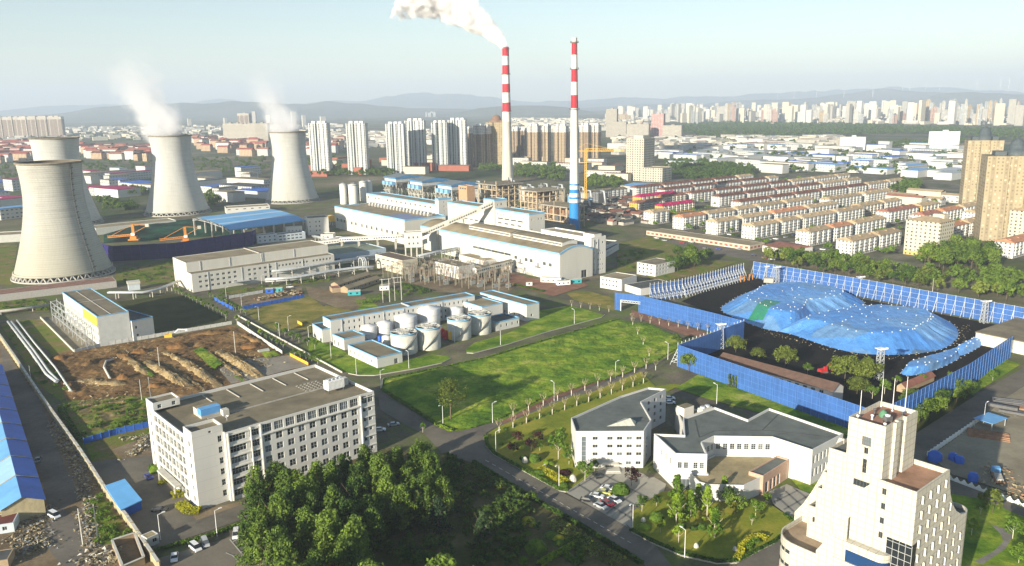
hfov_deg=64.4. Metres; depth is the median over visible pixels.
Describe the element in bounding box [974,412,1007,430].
open shelter
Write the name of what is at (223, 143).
red roof terrace
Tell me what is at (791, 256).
tree
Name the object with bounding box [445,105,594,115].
hills
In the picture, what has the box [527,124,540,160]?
tower block
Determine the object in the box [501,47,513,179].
chimney
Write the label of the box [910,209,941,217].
apartment block
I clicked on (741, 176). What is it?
apartment block
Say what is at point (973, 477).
blue drum
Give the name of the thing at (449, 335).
pressure vessel
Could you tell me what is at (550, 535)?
bush
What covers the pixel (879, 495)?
curved tower
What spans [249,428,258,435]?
window
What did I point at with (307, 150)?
red roof terrace
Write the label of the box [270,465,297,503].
tree
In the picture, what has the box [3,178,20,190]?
factory hall
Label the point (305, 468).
window
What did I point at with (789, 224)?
apartment block
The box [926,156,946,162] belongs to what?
factory hall
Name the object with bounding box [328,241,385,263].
green roof store
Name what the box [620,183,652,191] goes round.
sports hall
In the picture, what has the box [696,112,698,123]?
tower block
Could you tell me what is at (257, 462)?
window
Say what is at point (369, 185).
silo
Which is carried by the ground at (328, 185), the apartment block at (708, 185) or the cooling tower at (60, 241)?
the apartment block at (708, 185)
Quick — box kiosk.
[126,280,139,290]
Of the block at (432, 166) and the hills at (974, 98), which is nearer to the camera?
the block at (432, 166)
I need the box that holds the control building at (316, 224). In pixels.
[304,215,328,234]
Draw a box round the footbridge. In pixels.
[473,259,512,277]
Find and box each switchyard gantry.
[383,265,392,280]
[402,266,408,278]
[410,269,420,283]
[484,277,492,289]
[498,276,508,289]
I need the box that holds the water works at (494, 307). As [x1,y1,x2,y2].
[463,295,502,314]
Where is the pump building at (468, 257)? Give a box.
[459,253,495,266]
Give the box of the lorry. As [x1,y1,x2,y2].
[990,465,1004,484]
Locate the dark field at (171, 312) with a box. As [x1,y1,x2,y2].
[117,293,227,336]
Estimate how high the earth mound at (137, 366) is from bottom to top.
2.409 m
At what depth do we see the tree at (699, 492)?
238.90 m
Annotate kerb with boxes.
[238,315,342,372]
[348,358,450,375]
[467,314,604,353]
[485,445,591,491]
[631,531,780,563]
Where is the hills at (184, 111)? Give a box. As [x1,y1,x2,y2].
[0,101,667,121]
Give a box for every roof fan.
[876,410,887,417]
[882,414,892,422]
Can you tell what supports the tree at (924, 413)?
on the ground at (664, 372)
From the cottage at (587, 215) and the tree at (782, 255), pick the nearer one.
the tree at (782, 255)
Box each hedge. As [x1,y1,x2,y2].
[57,407,82,442]
[133,272,157,276]
[154,521,241,551]
[157,479,167,484]
[170,489,184,498]
[174,500,202,514]
[354,297,381,305]
[381,387,435,423]
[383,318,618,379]
[399,282,431,291]
[434,422,453,430]
[461,463,509,491]
[472,460,643,563]
[483,434,568,491]
[513,283,544,291]
[536,541,576,565]
[537,465,570,482]
[546,517,626,564]
[558,547,581,565]
[575,536,584,562]
[629,527,736,563]
[733,532,768,559]
[736,512,793,561]
[744,537,761,550]
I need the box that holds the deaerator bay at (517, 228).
[494,224,540,233]
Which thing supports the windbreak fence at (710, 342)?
on the ground at (664, 372)
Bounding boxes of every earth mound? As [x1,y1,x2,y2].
[51,355,67,361]
[74,378,126,385]
[81,358,101,365]
[81,399,125,406]
[116,353,134,359]
[116,373,129,379]
[127,359,149,374]
[130,348,150,353]
[142,358,194,388]
[147,383,160,387]
[163,351,180,359]
[166,342,189,349]
[166,364,206,391]
[176,357,223,387]
[189,329,229,336]
[208,351,244,377]
[215,350,264,377]
[239,333,267,345]
[240,342,261,349]
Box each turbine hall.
[334,202,445,243]
[420,219,592,279]
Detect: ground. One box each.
[0,106,1023,304]
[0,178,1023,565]
[617,173,1023,267]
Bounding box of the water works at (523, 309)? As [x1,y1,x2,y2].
[480,290,538,320]
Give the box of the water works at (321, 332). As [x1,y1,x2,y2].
[312,322,330,342]
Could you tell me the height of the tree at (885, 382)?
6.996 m
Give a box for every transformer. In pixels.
[443,278,449,284]
[469,279,475,284]
[493,281,498,287]
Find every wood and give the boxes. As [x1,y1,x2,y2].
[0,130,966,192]
[0,154,395,210]
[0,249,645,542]
[272,551,473,565]
[377,451,541,565]
[478,161,623,186]
[650,175,959,252]
[664,157,755,178]
[682,120,1023,138]
[786,247,1023,292]
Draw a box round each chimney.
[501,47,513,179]
[569,38,579,229]
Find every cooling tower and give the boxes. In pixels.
[10,159,115,283]
[28,137,103,224]
[143,134,211,216]
[265,131,319,203]
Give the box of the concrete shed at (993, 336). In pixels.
[975,318,1023,354]
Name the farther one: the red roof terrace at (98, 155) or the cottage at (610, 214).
the red roof terrace at (98, 155)
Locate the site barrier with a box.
[290,353,307,364]
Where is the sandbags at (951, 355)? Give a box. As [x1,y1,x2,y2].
[902,337,980,369]
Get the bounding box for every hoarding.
[83,421,148,443]
[214,297,233,310]
[243,294,303,309]
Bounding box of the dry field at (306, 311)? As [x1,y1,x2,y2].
[245,296,351,332]
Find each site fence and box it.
[74,321,231,351]
[229,290,262,298]
[237,321,281,353]
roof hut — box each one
[193,401,218,415]
[677,403,693,416]
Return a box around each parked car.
[34,456,41,462]
[144,472,153,479]
[151,506,168,511]
[170,551,178,562]
[376,427,385,431]
[387,421,399,426]
[579,496,595,502]
[589,492,604,498]
[592,471,601,478]
[593,501,608,509]
[596,488,611,494]
[600,484,612,490]
[600,498,614,506]
[607,495,621,503]
[666,395,674,399]
[666,400,675,404]
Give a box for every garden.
[276,448,644,565]
[951,494,1023,565]
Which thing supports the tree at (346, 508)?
on the ground at (664, 372)
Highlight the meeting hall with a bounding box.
[653,407,842,500]
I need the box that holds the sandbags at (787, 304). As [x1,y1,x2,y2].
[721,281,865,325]
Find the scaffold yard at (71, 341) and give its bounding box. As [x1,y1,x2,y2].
[43,317,96,348]
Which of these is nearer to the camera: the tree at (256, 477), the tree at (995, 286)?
the tree at (256, 477)
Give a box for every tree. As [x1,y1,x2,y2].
[233,517,260,565]
[235,517,273,565]
[237,480,269,532]
[241,464,272,503]
[244,505,272,531]
[259,460,285,495]
[263,489,296,540]
[263,525,299,565]
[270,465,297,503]
[270,516,294,549]
[272,537,303,565]
[277,484,302,526]
[288,468,303,495]
[288,504,313,549]
[292,474,319,506]
[292,507,317,563]
[294,333,301,338]
[300,490,323,514]
[302,558,324,565]
[305,471,321,493]
[305,522,337,564]
[306,547,326,565]
[307,459,329,482]
[310,507,343,565]
[311,339,317,345]
[313,355,322,361]
[319,457,345,498]
[319,482,341,510]
[319,484,347,525]
[323,536,361,565]
[335,518,372,561]
[336,453,353,492]
[338,496,364,528]
[341,475,371,523]
[342,473,360,514]
[346,460,373,497]
[347,514,375,560]
[355,443,373,484]
[356,494,384,527]
[359,504,386,555]
[366,453,387,494]
[368,451,394,488]
[370,475,399,526]
[375,462,397,510]
[385,445,405,478]
[385,482,418,531]
[396,465,421,511]
[399,460,418,488]
[403,443,424,473]
[405,471,438,526]
[413,439,432,473]
[414,450,446,505]
[421,451,446,475]
[425,497,452,537]
[427,473,454,511]
[433,377,468,418]
[470,510,495,551]
[506,442,519,450]
[512,431,523,440]
[524,437,537,447]
[532,431,542,439]
[536,440,542,447]
[547,430,569,458]
[555,426,567,435]
[562,447,573,460]
[575,460,593,476]
[589,459,599,467]
[624,466,641,485]
[635,494,648,505]
[652,493,661,505]
[654,518,665,532]
[665,257,675,267]
[666,474,686,506]
[667,493,686,523]
[671,525,684,542]
[672,245,684,255]
[672,333,681,342]
[673,257,683,271]
[678,256,689,269]
[679,352,696,371]
[682,488,698,518]
[683,248,696,255]
[684,242,697,249]
[685,253,697,261]
[687,250,699,264]
[687,255,701,264]
[689,483,704,509]
[697,249,707,262]
[701,484,718,519]
[705,248,713,256]
[706,506,723,536]
[717,485,739,501]
[721,475,727,496]
[723,492,748,510]
[724,335,746,351]
[727,374,730,386]
[749,347,766,357]
[749,498,765,515]
[749,513,756,520]
[762,250,776,259]
[763,246,775,260]
[763,493,771,501]
[772,345,798,366]
[775,247,782,252]
[779,251,788,260]
[782,246,792,252]
[786,250,799,260]
[791,256,802,266]
[802,252,812,260]
[803,362,813,373]
[805,253,818,264]
[809,255,824,269]
[818,263,830,272]
[821,253,832,265]
[827,259,843,269]
[828,353,861,379]
[834,252,846,268]
[841,261,857,276]
[845,376,871,391]
[848,355,884,378]
[852,259,864,275]
[856,265,873,278]
[858,257,869,265]
[863,263,874,274]
[866,385,879,397]
[872,269,886,281]
[873,262,880,268]
[878,262,892,271]
[879,378,891,393]
[886,271,896,283]
[892,375,902,384]
[894,264,905,272]
[896,269,913,284]
[901,388,915,397]
[905,266,918,277]
[911,273,926,286]
[913,275,927,284]
[913,405,929,422]
[914,249,934,265]
[916,244,941,260]
[917,266,933,274]
[917,398,939,413]
[923,241,942,262]
[930,278,945,291]
[930,396,949,413]
[931,247,951,268]
[934,388,951,399]
[935,251,954,270]
[941,240,956,247]
[947,233,963,244]
[947,246,969,263]
[949,244,966,259]
[949,387,966,401]
[951,278,968,293]
[956,274,967,282]
[957,383,972,398]
[958,237,980,247]
[962,249,984,267]
[962,379,977,394]
[964,236,982,247]
[966,242,982,261]
[966,518,978,535]
[970,249,986,267]
[971,280,989,297]
[974,502,987,513]
[977,487,1003,512]
[980,242,993,260]
[983,240,1000,248]
[983,244,1002,262]
[983,280,993,293]
[984,248,1001,267]
[987,369,998,377]
[991,283,1006,295]
[995,282,1015,299]
[1004,515,1023,538]
[1008,542,1023,562]
[1012,283,1020,296]
[1017,289,1023,296]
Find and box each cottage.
[585,212,600,218]
[589,214,600,220]
[591,206,602,211]
[592,202,603,207]
[593,216,606,222]
[599,209,608,214]
[601,212,616,216]
[604,215,615,219]
[605,203,616,208]
[607,200,616,204]
[607,219,616,224]
[608,209,623,213]
[609,205,620,208]
[618,219,633,225]
[620,195,632,199]
[620,215,630,219]
[621,213,632,217]
[629,211,641,216]
[640,218,648,223]
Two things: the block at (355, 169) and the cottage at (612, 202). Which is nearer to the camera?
the cottage at (612, 202)
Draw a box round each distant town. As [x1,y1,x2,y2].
[3,113,1010,154]
[187,99,1023,126]
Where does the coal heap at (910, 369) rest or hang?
on the coal yard floor
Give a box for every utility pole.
[75,508,83,545]
[89,504,98,537]
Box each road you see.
[0,341,153,565]
[378,353,672,565]
[645,236,772,261]
[737,540,779,565]
[914,368,1023,460]
[950,480,1023,516]
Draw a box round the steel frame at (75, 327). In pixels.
[50,299,93,345]
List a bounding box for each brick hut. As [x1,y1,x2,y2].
[329,285,340,292]
[458,185,474,201]
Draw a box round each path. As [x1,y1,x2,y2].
[501,365,644,422]
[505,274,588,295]
[631,310,706,336]
[975,525,1011,563]
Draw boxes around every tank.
[328,215,334,224]
[360,324,377,338]
[377,320,392,335]
[382,335,390,344]
[390,327,417,355]
[394,313,417,328]
[415,321,440,350]
[418,305,440,323]
[447,313,471,340]
[449,306,462,315]
[468,308,491,334]
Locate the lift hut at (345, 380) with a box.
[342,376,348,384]
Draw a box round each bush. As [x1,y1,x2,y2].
[149,464,157,473]
[517,556,528,564]
[522,516,532,522]
[524,538,546,555]
[528,453,540,462]
[533,469,545,476]
[544,531,557,539]
[552,534,564,540]
[554,539,565,545]
[558,482,568,488]
[559,469,571,475]
[611,482,629,495]
[636,523,650,530]
[648,511,663,521]
[678,522,686,528]
[690,525,697,530]
[696,522,706,530]
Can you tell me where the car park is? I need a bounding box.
[154,537,268,565]
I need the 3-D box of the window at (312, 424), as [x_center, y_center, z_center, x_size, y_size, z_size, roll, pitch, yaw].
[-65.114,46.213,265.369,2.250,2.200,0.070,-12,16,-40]
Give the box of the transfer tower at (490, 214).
[483,197,506,224]
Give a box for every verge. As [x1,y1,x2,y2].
[0,245,16,283]
[0,298,48,311]
[0,323,64,400]
[16,319,71,356]
[56,395,152,441]
[85,427,149,460]
[85,495,129,544]
[115,262,174,283]
[143,365,154,376]
[194,347,223,368]
[215,279,328,294]
[262,350,279,356]
[358,301,378,309]
[916,389,973,431]
[969,360,1020,394]
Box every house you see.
[0,513,19,533]
[0,548,14,565]
[225,204,269,213]
[404,230,422,256]
[447,200,483,223]
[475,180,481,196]
[477,180,521,207]
[495,207,544,231]
[517,187,563,220]
[519,184,534,199]
[539,201,589,225]
[552,184,564,201]
[580,190,592,198]
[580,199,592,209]
[593,190,606,203]
[606,240,616,247]
[606,243,618,256]
[718,352,844,399]
[762,241,812,251]
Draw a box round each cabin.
[197,403,220,418]
[265,287,273,292]
[271,287,282,291]
[347,289,360,295]
[379,285,388,290]
[540,276,561,282]
[556,279,570,284]
[564,278,581,283]
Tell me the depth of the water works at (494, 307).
457.92 m
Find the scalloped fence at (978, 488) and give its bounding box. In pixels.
[950,475,1023,506]
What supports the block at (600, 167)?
on the ground at (328, 185)
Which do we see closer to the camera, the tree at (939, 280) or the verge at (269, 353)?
the verge at (269, 353)
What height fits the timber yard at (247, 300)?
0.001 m
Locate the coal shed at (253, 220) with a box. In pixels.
[192,209,304,236]
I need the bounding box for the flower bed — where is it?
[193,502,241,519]
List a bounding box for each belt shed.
[0,231,20,242]
[94,218,175,234]
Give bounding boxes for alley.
[0,345,84,565]
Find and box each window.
[229,432,245,441]
[230,443,246,452]
[231,453,247,463]
[232,464,248,474]
[233,476,247,485]
[234,487,245,495]
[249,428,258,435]
[250,439,259,446]
[251,449,259,456]
[252,460,260,466]
[262,423,271,432]
[264,434,270,441]
[265,444,271,451]
[266,455,272,462]
[274,419,282,428]
[276,431,282,438]
[277,441,283,448]
[278,451,283,458]
[285,416,294,425]
[287,427,293,434]
[288,438,294,444]
[289,448,295,455]
[290,458,295,465]
[297,413,305,422]
[299,424,304,431]
[299,434,305,441]
[300,445,306,451]
[301,455,306,461]
[302,465,307,472]
[308,410,316,419]
[309,421,315,427]
[310,431,316,438]
[311,441,316,448]
[312,451,317,458]
[319,407,326,416]
[320,418,326,424]
[321,428,326,434]
[322,438,327,444]
[322,448,328,454]
[329,404,337,412]
[331,415,336,421]
[332,425,337,431]
[332,435,337,441]
[333,444,338,451]
[340,401,347,409]
[341,412,346,418]
[342,421,347,428]
[343,431,347,438]
[343,441,348,447]
[350,398,357,407]
[351,409,356,415]
[352,418,357,425]
[353,428,357,435]
[353,438,358,444]
[361,396,366,403]
[582,437,585,461]
[758,444,762,449]
[779,539,789,565]
[853,478,869,487]
[862,436,871,446]
[862,458,866,472]
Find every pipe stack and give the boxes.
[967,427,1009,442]
[991,397,1023,405]
[1006,404,1023,409]
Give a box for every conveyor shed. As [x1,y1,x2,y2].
[0,277,116,301]
[285,226,301,231]
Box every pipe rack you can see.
[0,304,48,315]
[107,280,180,298]
[265,266,373,284]
[271,252,380,275]
[312,235,349,243]
[416,247,459,265]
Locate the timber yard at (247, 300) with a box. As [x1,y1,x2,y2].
[230,288,302,306]
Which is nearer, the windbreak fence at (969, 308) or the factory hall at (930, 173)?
the windbreak fence at (969, 308)
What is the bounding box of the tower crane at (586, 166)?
[584,143,624,201]
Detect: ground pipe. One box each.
[7,320,57,383]
[10,321,59,381]
[16,319,71,391]
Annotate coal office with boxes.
[256,232,277,243]
[277,230,305,241]
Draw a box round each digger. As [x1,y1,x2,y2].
[164,329,186,337]
[817,363,831,373]
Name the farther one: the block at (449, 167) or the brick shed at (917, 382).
the block at (449, 167)
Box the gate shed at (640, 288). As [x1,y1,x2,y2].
[625,279,665,294]
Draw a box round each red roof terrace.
[0,153,12,161]
[0,155,4,162]
[2,145,15,147]
[9,147,22,150]
[10,152,30,159]
[14,151,32,158]
[23,147,31,150]
[79,143,96,151]
[83,148,96,156]
[85,149,102,157]
[91,151,105,158]
[99,148,120,156]
[109,152,124,159]
[111,146,128,149]
[124,150,136,159]
[133,152,142,160]
[142,151,151,160]
[193,138,199,145]
[196,142,205,148]
[199,138,208,143]
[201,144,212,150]
[210,140,220,146]
[216,141,230,149]
[217,145,230,152]
[229,139,241,141]
[229,144,238,151]
[239,143,249,147]
[239,148,254,155]
[246,138,260,142]
[249,141,268,146]
[254,143,264,149]
[257,147,270,155]
[306,147,309,154]
[331,144,338,152]
[336,140,343,147]
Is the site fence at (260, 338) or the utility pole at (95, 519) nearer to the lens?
the utility pole at (95, 519)
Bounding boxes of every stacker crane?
[107,223,149,240]
[160,226,200,241]
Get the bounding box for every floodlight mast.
[715,323,726,348]
[773,266,780,282]
[874,347,888,380]
[979,300,991,323]
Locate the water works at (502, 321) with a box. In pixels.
[491,313,518,330]
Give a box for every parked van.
[47,509,60,518]
[188,540,201,552]
[200,535,209,547]
[232,526,239,538]
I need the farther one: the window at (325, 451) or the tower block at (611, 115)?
the tower block at (611, 115)
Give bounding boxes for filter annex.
[128,309,154,340]
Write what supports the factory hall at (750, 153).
on the ground at (328, 185)
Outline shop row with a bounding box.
[646,228,764,249]
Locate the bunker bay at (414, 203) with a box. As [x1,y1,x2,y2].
[366,192,434,212]
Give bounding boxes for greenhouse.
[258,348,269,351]
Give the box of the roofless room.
[111,532,144,565]
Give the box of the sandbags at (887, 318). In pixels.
[806,304,959,354]
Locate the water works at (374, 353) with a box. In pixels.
[348,339,402,367]
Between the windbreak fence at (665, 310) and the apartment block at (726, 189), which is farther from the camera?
the apartment block at (726, 189)
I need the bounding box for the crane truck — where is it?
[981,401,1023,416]
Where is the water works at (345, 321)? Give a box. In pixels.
[323,292,474,340]
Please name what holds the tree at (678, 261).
on the ground at (664, 372)
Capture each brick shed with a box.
[331,272,369,286]
[341,275,379,292]
[896,371,935,392]
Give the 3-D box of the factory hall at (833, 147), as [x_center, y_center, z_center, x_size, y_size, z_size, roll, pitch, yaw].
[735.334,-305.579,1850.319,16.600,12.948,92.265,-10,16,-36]
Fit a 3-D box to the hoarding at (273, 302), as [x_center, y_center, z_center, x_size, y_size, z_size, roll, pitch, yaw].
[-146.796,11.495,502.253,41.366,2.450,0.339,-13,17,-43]
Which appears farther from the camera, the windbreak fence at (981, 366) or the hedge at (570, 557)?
the windbreak fence at (981, 366)
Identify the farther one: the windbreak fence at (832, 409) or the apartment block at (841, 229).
the apartment block at (841, 229)
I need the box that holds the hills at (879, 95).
[579,88,1022,110]
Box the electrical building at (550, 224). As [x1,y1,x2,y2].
[545,220,575,230]
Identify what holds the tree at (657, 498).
on the ground at (664, 372)
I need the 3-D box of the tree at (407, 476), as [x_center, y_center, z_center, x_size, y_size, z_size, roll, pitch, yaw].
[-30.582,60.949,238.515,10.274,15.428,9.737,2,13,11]
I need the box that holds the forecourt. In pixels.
[91,456,247,549]
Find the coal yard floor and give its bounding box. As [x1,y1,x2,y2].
[682,278,994,407]
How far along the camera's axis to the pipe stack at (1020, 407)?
313.41 m
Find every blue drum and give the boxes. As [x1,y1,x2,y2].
[927,450,942,462]
[948,452,957,460]
[954,455,964,463]
[967,471,978,482]
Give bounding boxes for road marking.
[486,460,630,542]
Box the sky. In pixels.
[0,0,1023,110]
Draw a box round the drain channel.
[103,358,113,378]
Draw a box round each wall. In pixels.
[0,334,160,565]
[40,316,73,351]
[927,419,979,456]
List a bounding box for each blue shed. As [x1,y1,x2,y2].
[0,364,45,520]
[105,479,141,514]
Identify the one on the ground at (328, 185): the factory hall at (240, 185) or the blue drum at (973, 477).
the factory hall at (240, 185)
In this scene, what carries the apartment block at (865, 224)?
on the ground at (328, 185)
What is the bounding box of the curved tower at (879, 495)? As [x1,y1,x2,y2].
[779,401,966,565]
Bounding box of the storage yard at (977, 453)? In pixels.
[938,386,1023,495]
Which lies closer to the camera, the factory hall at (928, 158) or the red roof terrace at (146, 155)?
the factory hall at (928, 158)
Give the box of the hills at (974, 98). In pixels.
[745,92,1023,109]
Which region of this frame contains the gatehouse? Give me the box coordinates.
[141,530,159,546]
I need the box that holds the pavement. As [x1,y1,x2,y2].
[218,355,308,382]
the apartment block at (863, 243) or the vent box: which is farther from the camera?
the apartment block at (863, 243)
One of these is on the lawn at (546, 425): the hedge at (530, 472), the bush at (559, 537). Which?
the hedge at (530, 472)
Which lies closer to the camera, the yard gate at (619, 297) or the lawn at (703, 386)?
the lawn at (703, 386)
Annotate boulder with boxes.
[522,457,527,462]
[569,474,576,482]
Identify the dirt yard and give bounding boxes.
[112,435,151,457]
[306,287,365,309]
[403,259,514,292]
[617,236,709,272]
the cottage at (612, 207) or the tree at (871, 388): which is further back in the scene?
the cottage at (612, 207)
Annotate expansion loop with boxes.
[358,257,366,268]
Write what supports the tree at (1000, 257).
on the ground at (328, 185)
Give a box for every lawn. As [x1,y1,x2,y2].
[309,336,449,374]
[465,305,603,352]
[486,371,679,490]
[568,291,614,309]
[632,256,736,280]
[632,489,790,561]
[676,374,847,434]
[792,479,817,492]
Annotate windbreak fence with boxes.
[102,229,255,260]
[638,295,741,331]
[649,263,747,299]
[670,320,743,363]
[677,345,864,427]
[751,262,1023,322]
[893,336,1012,408]
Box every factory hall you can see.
[0,190,9,195]
[0,195,15,197]
[0,196,22,206]
[0,205,22,219]
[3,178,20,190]
[83,170,99,172]
[83,172,103,178]
[84,174,100,183]
[87,185,102,195]
[89,185,140,197]
[97,169,135,174]
[99,179,117,185]
[103,174,129,178]
[105,170,151,179]
[107,178,130,185]
[110,167,126,169]
[119,180,150,185]
[129,183,150,191]
[136,165,151,170]
[195,170,221,177]
[197,176,218,179]
[198,177,227,185]
[200,183,227,192]
[212,186,237,190]
[214,190,244,201]
[219,182,268,188]
[227,177,269,183]
[235,165,260,173]
[235,171,257,176]
[235,188,268,198]
[240,173,256,176]
[654,151,687,155]
[655,149,673,150]
[658,151,681,158]
[667,160,701,166]
[669,154,682,158]
[678,145,692,151]
[682,154,700,160]
[685,153,709,161]
[692,148,716,152]
[699,152,736,157]
[701,146,722,150]
[710,157,739,161]
[712,150,731,153]
[722,154,743,157]
[732,150,768,154]
[733,148,758,149]
[735,159,765,167]
[742,144,753,147]
[744,154,768,158]
[746,152,764,154]
[759,163,788,173]
[760,161,813,171]
[763,156,793,161]
[766,154,790,155]
[767,144,785,149]
[769,150,789,154]
[777,147,790,149]
[778,152,808,156]
[786,144,802,149]
[786,149,813,151]
[787,143,818,148]
[788,160,814,162]
[794,156,832,160]
[794,158,824,161]
[806,162,845,171]
[807,150,834,153]
[807,153,843,160]
[815,145,855,149]
[815,148,832,153]
[818,161,850,168]
[836,156,852,161]
[846,153,876,158]
[848,166,895,174]
[849,147,862,151]
[851,159,873,166]
[854,158,893,166]
[855,152,883,156]
[866,144,889,150]
[872,149,896,153]
[878,141,892,147]
[879,155,908,159]
[885,148,907,150]
[892,150,906,154]
[893,159,920,166]
[897,162,917,164]
[897,163,927,173]
[900,168,932,177]
[904,144,929,150]
[907,152,940,159]
[909,142,927,144]
[909,148,946,151]
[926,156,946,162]
[927,167,961,176]
[928,161,957,168]
[930,159,957,161]
[933,170,960,179]
[941,153,962,157]
[943,158,962,163]
[951,144,963,148]
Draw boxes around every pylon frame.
[379,278,390,301]
[393,276,401,299]
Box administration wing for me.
[571,387,665,473]
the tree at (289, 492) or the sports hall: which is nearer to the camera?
the tree at (289, 492)
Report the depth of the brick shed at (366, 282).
539.87 m
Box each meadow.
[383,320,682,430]
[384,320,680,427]
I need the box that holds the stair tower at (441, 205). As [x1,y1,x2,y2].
[435,197,450,219]
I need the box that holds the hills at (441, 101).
[0,86,1023,115]
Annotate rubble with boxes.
[1,499,72,561]
[44,419,105,553]
[58,544,124,565]
[59,340,284,405]
[117,432,150,460]
[254,290,301,300]
[776,325,969,359]
[978,462,1023,501]
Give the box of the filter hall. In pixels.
[62,288,131,345]
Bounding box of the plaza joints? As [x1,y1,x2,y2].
[568,472,807,519]
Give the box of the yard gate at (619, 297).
[615,292,642,310]
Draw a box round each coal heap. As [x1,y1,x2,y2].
[104,219,245,242]
[721,282,864,330]
[779,304,958,354]
[901,337,980,375]
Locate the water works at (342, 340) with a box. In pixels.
[332,330,364,349]
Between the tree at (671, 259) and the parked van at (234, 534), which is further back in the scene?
the tree at (671, 259)
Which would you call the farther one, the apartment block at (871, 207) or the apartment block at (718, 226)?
the apartment block at (871, 207)
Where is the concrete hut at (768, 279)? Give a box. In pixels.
[763,277,772,282]
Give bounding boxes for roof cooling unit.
[323,376,343,393]
[698,404,711,411]
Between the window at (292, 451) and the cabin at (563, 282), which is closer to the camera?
the window at (292, 451)
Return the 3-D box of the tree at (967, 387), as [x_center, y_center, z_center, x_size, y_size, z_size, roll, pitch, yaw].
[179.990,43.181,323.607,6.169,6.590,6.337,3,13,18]
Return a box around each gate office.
[600,272,636,290]
[637,258,674,276]
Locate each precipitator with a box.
[382,173,421,194]
[407,176,449,198]
[435,180,478,202]
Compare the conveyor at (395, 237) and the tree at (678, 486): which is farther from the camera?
the conveyor at (395, 237)
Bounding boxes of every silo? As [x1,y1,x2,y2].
[339,182,347,203]
[348,182,358,203]
[359,179,366,200]
[365,179,371,192]
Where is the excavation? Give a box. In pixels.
[50,325,305,400]
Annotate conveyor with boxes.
[317,238,338,243]
[339,234,403,252]
[422,201,492,249]
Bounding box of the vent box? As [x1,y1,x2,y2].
[220,407,228,415]
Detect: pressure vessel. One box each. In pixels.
[443,330,447,339]
[448,331,451,339]
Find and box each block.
[0,116,9,137]
[4,116,20,136]
[18,116,36,135]
[28,116,47,137]
[37,116,65,136]
[146,364,376,509]
[173,240,334,291]
[222,122,231,138]
[230,122,243,138]
[237,112,251,122]
[238,123,247,137]
[247,122,256,137]
[254,122,270,142]
[308,121,332,170]
[310,171,332,176]
[332,156,346,159]
[332,158,347,165]
[345,121,369,174]
[353,167,370,174]
[375,252,417,273]
[381,159,386,165]
[385,122,406,173]
[403,166,428,173]
[404,118,426,165]
[414,162,435,170]
[431,120,448,169]
[434,259,474,278]
[439,164,472,170]
[447,118,467,164]
[467,126,473,164]
[473,124,485,166]
[485,124,491,163]
[486,115,502,164]
[511,127,520,156]
[513,157,531,164]
[520,128,526,155]
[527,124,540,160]
[532,161,550,168]
[541,227,605,274]
[542,124,550,160]
[554,124,568,162]
[556,162,569,169]
[565,157,582,162]
[579,123,590,160]
[579,163,591,172]
[580,161,604,167]
[581,186,627,196]
[587,169,624,176]
[588,158,606,164]
[592,123,600,157]
[593,165,623,169]
[604,172,630,181]
[606,108,617,136]
[607,164,621,169]
[613,120,627,136]
[626,123,649,136]
[626,135,671,181]
[629,183,661,195]
[629,197,664,209]
[633,190,675,200]
[643,208,669,224]
[651,113,664,137]
[655,200,694,212]
[657,185,692,191]
[657,192,685,202]
[659,180,690,186]
[662,124,682,136]
[672,211,706,229]
[675,407,697,434]
[684,188,713,202]
[688,178,713,183]
[690,182,715,189]
[691,111,693,122]
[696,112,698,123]
[701,207,735,219]
[705,216,739,234]
[711,175,736,181]
[711,191,745,206]
[712,185,741,194]
[713,179,741,187]
[725,103,727,121]
[727,103,730,120]
[731,109,733,120]
[731,195,769,206]
[731,204,756,215]
[734,106,735,121]
[734,174,753,179]
[735,211,771,230]
[736,109,738,121]
[738,176,766,184]
[738,182,768,191]
[741,219,779,239]
[742,187,774,197]
[752,200,784,211]
[761,110,763,121]
[765,175,778,181]
[766,104,769,121]
[766,180,790,187]
[767,192,794,200]
[767,205,807,218]
[768,110,770,122]
[772,185,796,193]
[773,108,775,123]
[774,215,800,234]
[775,112,777,121]
[780,196,813,207]
[788,177,812,184]
[790,189,819,201]
[795,182,820,190]
[795,210,835,228]
[795,225,831,245]
[802,201,839,212]
[810,174,835,181]
[815,107,819,118]
[817,185,846,197]
[818,179,845,187]
[819,192,861,206]
[825,221,853,240]
[831,205,864,221]
[833,173,850,178]
[836,137,840,145]
[836,232,877,255]
[840,135,865,149]
[843,183,866,193]
[844,177,861,184]
[847,215,886,234]
[849,200,882,216]
[854,111,858,123]
[858,188,892,201]
[860,114,863,123]
[864,180,888,190]
[870,227,901,249]
[876,204,918,223]
[877,197,901,208]
[885,193,926,204]
[886,178,904,188]
[886,191,918,194]
[889,108,893,123]
[899,111,903,121]
[903,213,954,254]
[906,188,945,196]
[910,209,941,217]
[913,200,939,211]
[916,102,918,119]
[921,195,945,204]
[925,100,929,120]
[928,130,960,148]
[929,108,932,120]
[932,106,936,122]
[936,205,962,219]
[941,100,945,119]
[941,193,958,202]
[954,220,967,237]
[956,107,960,121]
[957,201,975,210]
[958,126,1004,203]
[959,104,964,124]
[961,208,975,218]
[961,217,974,235]
[963,110,966,124]
[966,104,972,122]
[969,109,973,122]
[973,135,1023,240]
[975,105,979,124]
[978,103,982,124]
[987,100,991,121]
[992,100,997,121]
[994,234,1023,258]
[1007,207,1023,236]
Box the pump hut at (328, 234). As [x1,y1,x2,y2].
[320,232,335,239]
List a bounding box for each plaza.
[566,467,665,527]
[769,484,809,517]

